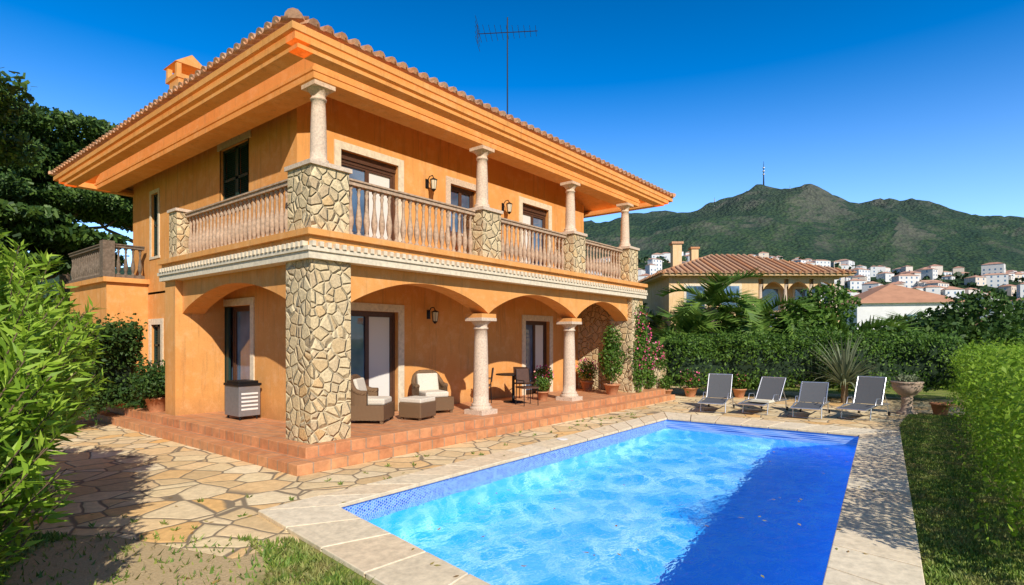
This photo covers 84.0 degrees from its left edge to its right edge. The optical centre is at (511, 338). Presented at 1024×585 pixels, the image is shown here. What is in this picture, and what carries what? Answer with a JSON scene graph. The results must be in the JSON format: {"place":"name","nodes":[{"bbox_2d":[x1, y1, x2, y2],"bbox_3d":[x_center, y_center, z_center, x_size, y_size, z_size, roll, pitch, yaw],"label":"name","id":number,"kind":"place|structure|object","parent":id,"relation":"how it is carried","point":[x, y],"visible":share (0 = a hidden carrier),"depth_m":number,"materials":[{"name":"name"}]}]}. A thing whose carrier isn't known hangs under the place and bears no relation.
{"place":"outdoors","nodes":[
{"label":"outdoors","id":0,"kind":"place"},
{"bbox_2d":[0,171,36,201],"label":"tree","id":1,"kind":"object","parent":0,"point":[13,187],"visible":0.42,"depth_m":23.12,"materials":[{"name":"green plant"}]},
{"bbox_2d":[0,67,49,169],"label":"pine","id":2,"kind":"object","parent":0,"point":[12,148],"visible":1,"depth_m":15.63,"materials":[{"name":"green plant"}]},
{"bbox_2d":[0,199,129,284],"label":"pine","id":3,"kind":"object","parent":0,"point":[49,229],"depth_m":22.51,"materials":[{"name":"green plant"}]},
{"bbox_2d":[0,105,132,312],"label":"pine","id":4,"kind":"object","parent":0,"point":[72,130],"depth_m":26.54,"materials":[{"name":"green plant"}]},
{"bbox_2d":[28,139,132,242],"bbox_3d":[-22.069,-4.542,33.790,11.758,13.185,14.605,0,0,39],"label":"pine","id":5,"kind":"object","parent":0,"point":[48,177],"depth_m":31.28,"materials":[{"name":"green plant"}]},
{"bbox_2d":[0,528,377,584],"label":"lawn","id":6,"kind":"structure","parent":0,"point":[326,567],"depth_m":5.03,"materials":[{"name":"green plant"}]},
{"bbox_2d":[93,388,674,475],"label":"villa terrace","id":7,"kind":"structure","parent":0,"point":[262,442],"depth_m":11.11,"materials":[{"name":"orange tile"}]},
{"bbox_2d":[1,385,967,558],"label":"patio","id":8,"kind":"structure","parent":0,"point":[142,478],"depth_m":8.38,"materials":[{"name":"beige stone"}]},
{"bbox_2d":[55,312,147,425],"bbox_3d":[-10.120,0.550,13.039,2.946,2.642,3.246,0,0,39],"label":"shrub","id":9,"kind":"object","parent":8,"relation":"on","point":[126,333],"depth_m":13.36,"materials":[{"name":"green plant"}]},
{"bbox_2d":[66,412,635,548],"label":"paving weeds","id":10,"kind":"object","parent":8,"relation":"on","point":[176,529],"visible":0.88,"depth_m":7.01,"materials":[{"name":"green plant"}]},
{"bbox_2d":[65,79,647,443],"bbox_3d":[-4.715,-1.950,17.801,13.645,7.900,12.015,0,0,39],"label":"villa","id":11,"kind":"object","parent":8,"relation":"on","point":[309,312],"visible":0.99,"depth_m":12.79,"materials":[{"name":"paint"}]},
{"bbox_2d":[68,240,144,282],"bbox_3d":[-11.952,-2.170,16.679,3.390,0.980,1.010,0,0,39],"label":"terrace balustrade","id":12,"kind":"object","parent":11,"relation":"on","point":[95,261],"visible":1,"depth_m":15.86,"materials":[{"name":"beige stone"}]},
{"bbox_2d":[223,379,261,420],"bbox_3d":[-5.660,1.270,11.968,0.660,0.800,0.510,0,0,39],"label":"cabinet","id":13,"kind":"object","parent":11,"relation":"on","point":[242,397],"visible":1,"depth_m":11.76,"materials":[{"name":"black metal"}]},
{"bbox_2d":[48,8,675,217],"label":"roof","id":14,"kind":"structure","parent":11,"relation":"attached to","point":[261,75],"depth_m":11.14,"materials":[{"name":"orange paint"}]},
{"bbox_2d":[351,374,394,423],"bbox_3d":[-2.874,1.192,11.535,0.785,0.955,0.812,0,0,4],"label":"wicker chair","id":15,"kind":"object","parent":11,"relation":"on","point":[368,403],"visible":0.88,"depth_m":11.18,"materials":[{"name":"brown wicker"}]},
{"bbox_2d":[185,178,622,279],"bbox_3d":[-0.981,-2.275,13.224,4.559,1.050,11.856,0,0,64],"label":"balcony railing","id":16,"kind":"object","parent":11,"relation":"attached to","point":[251,227],"visible":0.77,"depth_m":11.58,"materials":[{"name":"beige stone"}]},
{"bbox_2d":[399,396,435,420],"bbox_3d":[-1.977,1.445,11.914,0.560,0.450,0.560,0,0,27],"label":"wicker ottoman","id":17,"kind":"object","parent":11,"relation":"on","point":[419,407],"visible":1,"depth_m":11.70,"materials":[{"name":"brown wicker"}]},
{"bbox_2d":[411,370,453,412],"bbox_3d":[-1.854,1.192,13.040,0.812,0.955,0.785,0,0,-31],"label":"wicker chair","id":18,"kind":"object","parent":11,"relation":"on","point":[431,383],"visible":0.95,"depth_m":13.03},
{"bbox_2d":[488,367,538,405],"bbox_3d":[-0.170,1.216,15.045,1.633,0.909,1.984,0,0,-3],"label":"dining set","id":19,"kind":"object","parent":11,"relation":"on","point":[520,375],"visible":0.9,"depth_m":14.65,"materials":[{"name":"black metal"}]},
{"bbox_2d":[143,380,951,414],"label":"plant pots","id":20,"kind":"object","parent":8,"relation":"on","point":[158,405],"visible":0.73,"depth_m":15.48,"materials":[{"name":"ceramic"}]},
{"bbox_2d":[126,360,164,401],"bbox_3d":[-8.204,0.945,13.106,1.173,0.971,1.202,0,0,39],"label":"pot shrub","id":21,"kind":"object","parent":20,"relation":"on","point":[152,384],"visible":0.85,"depth_m":12.80,"materials":[{"name":"green plant"}]},
{"bbox_2d":[598,323,673,389],"bbox_3d":[4.047,0.643,18.351,0.957,2.285,4.109,0,0,39],"label":"pot shrub","id":22,"kind":"object","parent":20,"relation":"in","point":[612,348],"visible":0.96,"depth_m":17.12,"materials":[{"name":"green plant"}]},
{"bbox_2d":[534,358,747,391],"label":"potted plants","id":23,"kind":"object","parent":20,"relation":"on","point":[543,383],"visible":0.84,"depth_m":18.42,"materials":[{"name":"green plant"}]},
{"bbox_2d":[534,311,744,384],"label":"blossoms","id":24,"kind":"object","parent":23,"relation":"on","point":[663,356],"visible":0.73,"depth_m":18.37,"materials":[{"name":"plant"}]},
{"bbox_2d":[643,352,669,388],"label":"garden wall","id":25,"kind":"structure","parent":8,"relation":"on","point":[659,375],"depth_m":19.81,"materials":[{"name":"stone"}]},
{"bbox_2d":[646,304,739,386],"bbox_3d":[6.924,0.331,23.595,4.522,3.338,4.156,0,0,39],"label":"palm","id":26,"kind":"object","parent":8,"relation":"on","point":[688,323],"depth_m":23.04,"materials":[{"name":"green plant"}]},
{"bbox_2d":[698,373,734,412],"bbox_3d":[5.735,1.502,15.944,0.730,0.988,1.964,0,0,29],"label":"sun lounger","id":27,"kind":"object","parent":8,"relation":"on","point":[719,388],"visible":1,"depth_m":16.30,"materials":[{"name":"grey fabric"}]},
{"bbox_2d":[737,376,788,414],"bbox_3d":[6.869,1.534,15.529,0.730,0.924,1.964,0,0,44],"label":"sun lounger","id":28,"kind":"object","parent":8,"relation":"on","point":[770,388],"visible":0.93,"depth_m":15.84,"materials":[{"name":"grey fabric"}]},
{"bbox_2d":[750,399,774,402],"bbox_3d":[6.689,1.654,15.201,0.380,0.054,0.520,0,0,-43],"label":"folded towel","id":29,"kind":"object","parent":28,"relation":"on","point":[762,400],"visible":1,"depth_m":15.07,"materials":[{"name":"white fabric"}]},
{"bbox_2d":[790,381,829,418],"bbox_3d":[7.767,1.582,14.803,0.730,0.828,1.964,0,0,35],"label":"sun lounger","id":30,"kind":"object","parent":8,"relation":"on","point":[817,392],"visible":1,"depth_m":15.16,"materials":[{"name":"grey fabric"}]},
{"bbox_2d":[803,332,897,402],"bbox_3d":[10.279,0.820,17.646,3.213,2.360,3.349,0,0,39],"label":"yucca","id":31,"kind":"object","parent":8,"relation":"on","point":[844,373],"depth_m":17.51,"materials":[{"name":"green plant"}]},
{"bbox_2d":[836,376,890,420],"bbox_3d":[8.964,1.488,14.492,1.964,1.016,0.730,0,0,-42],"label":"sun lounger","id":32,"kind":"object","parent":8,"relation":"on","point":[869,390],"visible":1,"depth_m":14.72,"materials":[{"name":"grey fabric"}]},
{"bbox_2d":[890,373,923,414],"bbox_3d":[10.483,1.451,15.094,0.741,1.098,0.741,0,0,39],"label":"stone urn","id":33,"kind":"object","parent":8,"relation":"on","point":[904,388],"visible":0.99,"depth_m":14.96,"materials":[{"name":"beige stone"}]},
{"bbox_2d":[58,398,930,583],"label":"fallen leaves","id":34,"kind":"object","parent":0,"point":[521,495],"visible":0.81,"depth_m":6.19,"materials":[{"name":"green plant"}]},
{"bbox_2d":[1,382,1020,584],"bbox_3d":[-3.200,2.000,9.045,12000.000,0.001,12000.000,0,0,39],"label":"ground","id":35,"kind":"structure","parent":0,"point":[82,575],"depth_m":5.04,"materials":[{"name":"beige stone"}]},
{"bbox_2d":[0,323,82,580],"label":"oleander","id":36,"kind":"object","parent":35,"relation":"on","point":[34,482],"depth_m":3.54,"materials":[{"name":"green plant"}]},
{"bbox_2d":[0,242,97,515],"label":"oleander","id":37,"kind":"object","parent":35,"relation":"on","point":[28,318],"depth_m":4.63,"materials":[{"name":"green plant"}]},
{"bbox_2d":[0,227,114,428],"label":"oleander","id":38,"kind":"object","parent":35,"relation":"on","point":[87,392],"depth_m":5.99,"materials":[{"name":"green plant"}]},
{"bbox_2d":[258,412,924,584],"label":"pool coping","id":39,"kind":"object","parent":35,"relation":"on","point":[877,527],"visible":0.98,"depth_m":6.14,"materials":[{"name":"stone"}]},
{"bbox_2d":[342,420,858,516],"bbox_3d":[2.637,2.715,8.499,5.210,1.470,10.560,0,0,39],"label":"pool shell","id":40,"kind":"object","parent":35,"relation":"in","point":[372,506],"visible":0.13,"depth_m":10.28},
{"bbox_2d":[644,308,676,341],"bbox_3d":[8.021,0.361,30.051,4.667,4.277,4.857,0,0,39],"label":"shrub","id":41,"kind":"object","parent":35,"relation":"on","point":[658,318],"visible":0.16,"depth_m":29.55,"materials":[{"name":"green plant"}]},
{"bbox_2d":[679,312,740,332],"bbox_3d":[10.252,0.484,27.694,4.412,3.632,4.021,0,0,39],"label":"palm","id":42,"kind":"object","parent":35,"relation":"on","point":[722,327],"visible":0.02,"depth_m":26.93,"materials":[{"name":"green plant"}]},
{"bbox_2d":[655,266,768,335],"bbox_3d":[8.973,-0.510,25.681,4.824,5.419,5.055,0,0,39],"label":"palm","id":43,"kind":"object","parent":35,"relation":"on","point":[712,296],"depth_m":25.06,"materials":[{"name":"green plant"}]},
{"bbox_2d":[691,324,781,388],"bbox_3d":[9.352,0.849,24.030,4.725,3.347,4.482,0,0,39],"label":"palm","id":44,"kind":"object","parent":35,"relation":"on","point":[751,385],"depth_m":24.24,"materials":[{"name":"green plant"}]},
{"bbox_2d":[638,241,856,344],"bbox_3d":[11.918,-1.528,31.270,9.555,7.856,7.727,0,0,0],"label":"neighbour villa","id":45,"kind":"object","parent":35,"relation":"on","point":[792,279],"visible":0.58,"depth_m":28.12,"materials":[{"name":"paint"}]},
{"bbox_2d":[699,289,817,336],"bbox_3d":[11.298,-0.031,25.709,4.867,4.661,4.499,0,0,39],"label":"palm","id":46,"kind":"object","parent":35,"relation":"on","point":[765,310],"depth_m":24.48,"materials":[{"name":"green plant"}]},
{"bbox_2d":[771,283,861,335],"bbox_3d":[13.239,0.006,25.046,3.629,4.888,4.484,0,0,39],"label":"garden tree","id":47,"kind":"object","parent":35,"relation":"on","point":[842,295],"depth_m":24.18,"materials":[{"name":"green plant"}]},
{"bbox_2d":[666,317,967,398],"bbox_3d":[9.981,0.561,19.401,9.207,2.640,2.705,0,0,13],"label":"hedge","id":48,"kind":"object","parent":35,"relation":"on","point":[915,338],"depth_m":18.83,"materials":[{"name":"green plant"}]},
{"bbox_2d":[779,310,924,388],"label":"trees","id":49,"kind":"object","parent":35,"relation":"on","point":[880,323],"visible":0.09,"depth_m":23.25,"materials":[{"name":"green plant"}]},
{"bbox_2d":[840,314,904,335],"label":"tree","id":50,"kind":"object","parent":35,"relation":"on","point":[851,323],"depth_m":46.66,"materials":[{"name":"green plant"}]},
{"bbox_2d":[857,310,976,335],"bbox_3d":[22.552,0.586,31.638,6.125,4.829,5.643,0,0,39],"label":"tree","id":51,"kind":"object","parent":35,"relation":"on","point":[898,316],"visible":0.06,"depth_m":31.98,"materials":[{"name":"plant"}]},
{"bbox_2d":[893,284,1023,348],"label":"garden tree","id":52,"kind":"object","parent":35,"relation":"on","point":[954,317],"depth_m":22.32,"materials":[{"name":"green plant"}]},
{"bbox_2d":[897,413,1023,584],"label":"lawn","id":53,"kind":"structure","parent":35,"relation":"on","point":[935,473],"depth_m":6.59,"materials":[{"name":"green plant"}]},
{"bbox_2d":[935,335,1023,558],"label":"hedge","id":54,"kind":"object","parent":35,"relation":"on","point":[989,377],"visible":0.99,"depth_m":7.20,"materials":[{"name":"green plant"}]},
{"bbox_2d":[981,297,1023,347],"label":"garden tree","id":55,"kind":"object","parent":35,"relation":"on","point":[1016,334],"depth_m":24.47,"materials":[{"name":"green plant"}]},
{"bbox_2d":[0,184,1023,311],"bbox_3d":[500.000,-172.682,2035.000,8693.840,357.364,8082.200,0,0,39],"label":"hills","id":56,"kind":"structure","parent":0,"point":[811,221],"depth_m":1055.58,"materials":[{"name":"green plant"}]},
{"bbox_2d":[714,161,790,205],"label":"transmitter masts","id":57,"kind":"object","parent":56,"relation":"on","point":[763,171],"visible":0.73,"depth_m":1299.57,"materials":[{"name":"black metal"}]},
{"bbox_2d":[586,251,1023,319],"bbox_3d":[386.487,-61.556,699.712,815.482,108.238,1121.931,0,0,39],"label":"town","id":58,"kind":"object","parent":56,"relation":"on","point":[995,274],"visible":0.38,"depth_m":418.53,"materials":[{"name":"white paint"}]},
{"bbox_2d":[600,256,1023,321],"bbox_3d":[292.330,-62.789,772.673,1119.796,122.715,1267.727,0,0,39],"label":"town trees","id":59,"kind":"object","parent":56,"relation":"on","point":[953,283],"visible":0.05,"depth_m":423.03,"materials":[{"name":"green plant"}]},
{"bbox_2d":[830,284,964,328],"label":"valley houses","id":60,"kind":"structure","parent":56,"relation":"on","point":[883,301],"depth_m":54.24,"materials":[{"name":"white paint"}]},
{"bbox_2d":[0,0,1023,267],"label":"sky","id":61,"kind":"structure","parent":0,"point":[857,101],"materials":[{"name":"blue"}]},
{"bbox_2d":[360,427,856,584],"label":"pool water","id":62,"kind":"structure","parent":0,"point":[669,499],"depth_m":7.02,"materials":[{"name":"blue liquid"}]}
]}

